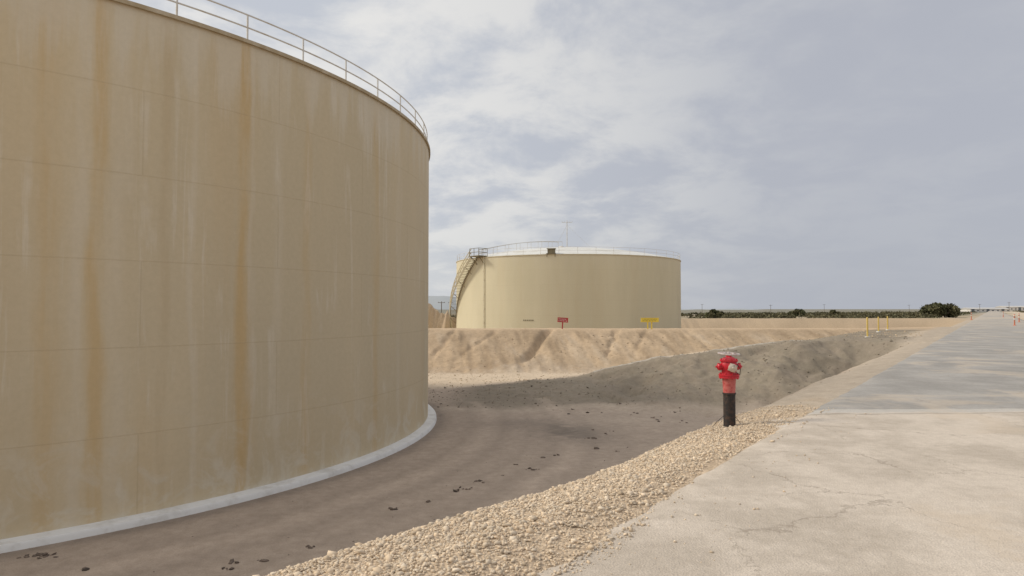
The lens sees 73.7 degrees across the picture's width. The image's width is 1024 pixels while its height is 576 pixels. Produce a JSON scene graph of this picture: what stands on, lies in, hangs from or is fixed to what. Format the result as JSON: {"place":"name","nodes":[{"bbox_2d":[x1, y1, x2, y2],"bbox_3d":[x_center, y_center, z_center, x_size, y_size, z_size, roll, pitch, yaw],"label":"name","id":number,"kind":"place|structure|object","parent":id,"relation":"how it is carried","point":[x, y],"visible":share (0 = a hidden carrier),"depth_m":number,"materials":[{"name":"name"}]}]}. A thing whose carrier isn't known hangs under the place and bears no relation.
{"place":"outdoors","nodes":[
{"label":"outdoors","id":0,"kind":"place"},
{"bbox_2d":[0,303,1023,575],"bbox_3d":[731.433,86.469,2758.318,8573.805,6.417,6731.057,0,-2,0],"label":"ground","id":1,"kind":"structure","parent":0,"point":[496,447],"depth_m":25.93,"materials":[{"name":"soil"}]},
{"bbox_2d":[0,0,436,553],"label":"storage tank","id":2,"kind":"object","parent":1,"relation":"on","point":[214,250],"visible":0.98,"depth_m":16.85,"materials":[{"name":"metal"}]},
{"bbox_2d":[17,364,866,571],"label":"dirt clods","id":3,"kind":"object","parent":1,"relation":"on","point":[46,554],"visible":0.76,"depth_m":14.04,"materials":[{"name":"brown soil"}]},
{"bbox_2d":[252,404,870,575],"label":"gravel","id":4,"kind":"structure","parent":1,"relation":"on","point":[627,468],"depth_m":5.47,"materials":[{"name":"beige gravel"}]},
{"bbox_2d":[557,317,567,328],"bbox_3d":[4.589,3.272,61.941,1.000,1.174,0.100,3,-2,0],"label":"warning sign","id":5,"kind":"object","parent":1,"relation":"on","point":[560,319],"visible":0.98,"depth_m":61.91,"materials":[{"name":"red metal"}]},
{"bbox_2d":[449,221,680,328],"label":"storage tank","id":6,"kind":"object","parent":1,"relation":"on","point":[577,287],"visible":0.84,"depth_m":92.09,"materials":[{"name":"beige metal"}]},
{"bbox_2d":[641,318,658,328],"bbox_3d":[12.503,3.293,61.941,1.670,1.174,0.100,0,-2,0],"label":"pipeline marker sign","id":7,"kind":"object","parent":1,"relation":"on","point":[647,320],"visible":0.98,"depth_m":61.92,"materials":[{"name":"yellow metal"}]},
{"bbox_2d":[428,330,922,407],"bbox_3d":[10.990,4.770,46.867,38.050,3.394,26.059,0,-2,0],"label":"bund rubble","id":8,"kind":"object","parent":1,"relation":"on","point":[631,362],"visible":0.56,"depth_m":41.51,"materials":[{"name":"stone"}]},
{"bbox_2d":[705,309,723,317],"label":"tree","id":9,"kind":"object","parent":1,"relation":"on","point":[712,313],"visible":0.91,"depth_m":188.86,"materials":[{"name":"green plant"}]},
{"bbox_2d":[712,351,741,426],"bbox_3d":[3.394,1.731,10.728,0.391,1.467,0.466,2,-2,-41],"label":"fire hydrant","id":10,"kind":"object","parent":1,"relation":"on","point":[728,366],"visible":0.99,"depth_m":10.62,"materials":[{"name":"red metal"}]},
{"bbox_2d":[451,310,1023,318],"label":"shrub row","id":11,"kind":"object","parent":1,"relation":"on","point":[868,314],"visible":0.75,"depth_m":202.60,"materials":[{"name":"green plant"}]},
{"bbox_2d":[787,308,804,316],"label":"tree","id":12,"kind":"object","parent":1,"relation":"on","point":[796,311],"visible":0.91,"depth_m":228.41,"materials":[{"name":"green plant"}]},
{"bbox_2d":[829,310,839,313],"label":"tree","id":13,"kind":"object","parent":1,"relation":"on","point":[834,311],"visible":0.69,"depth_m":259.26,"materials":[{"name":"green plant"}]},
{"bbox_2d":[865,317,868,336],"bbox_3d":[21.733,2.455,41.744,0.320,1.350,0.320,0,-2,0],"label":"bollard","id":14,"kind":"object","parent":1,"relation":"on","point":[867,326],"visible":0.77,"depth_m":41.71,"materials":[{"name":"yellow metal"}]},
{"bbox_2d":[919,302,961,317],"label":"tree","id":15,"kind":"object","parent":1,"relation":"on","point":[948,310],"visible":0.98,"depth_m":203.16,"materials":[{"name":"green plant"}]},
{"bbox_2d":[960,308,1009,311],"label":"warehouse","id":16,"kind":"structure","parent":1,"relation":"on","point":[983,309],"depth_m":513.75,"materials":[{"name":"white metal"}]},
{"bbox_2d":[972,309,1008,311],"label":"windows and doors","id":17,"kind":"structure","parent":16,"relation":"in","point":[973,310],"depth_m":513.71,"materials":[{"name":"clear glass"}]},
{"bbox_2d":[995,306,1023,310],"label":"warehouse","id":18,"kind":"structure","parent":1,"relation":"on","point":[1017,308],"depth_m":553.77,"materials":[{"name":"white metal"}]},
{"bbox_2d":[129,0,1023,308],"label":"sky","id":19,"kind":"structure","parent":0,"point":[791,154],"materials":[{"name":"grey"}]},
{"bbox_2d":[428,296,756,309],"bbox_3d":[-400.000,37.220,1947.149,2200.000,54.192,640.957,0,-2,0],"label":"hills","id":20,"kind":"structure","parent":0,"point":[433,301],"depth_m":1741.45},
{"bbox_2d":[538,311,1023,575],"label":"road","id":21,"kind":"structure","parent":0,"point":[918,470],"depth_m":6.34,"materials":[{"name":"concrete"}]}
]}

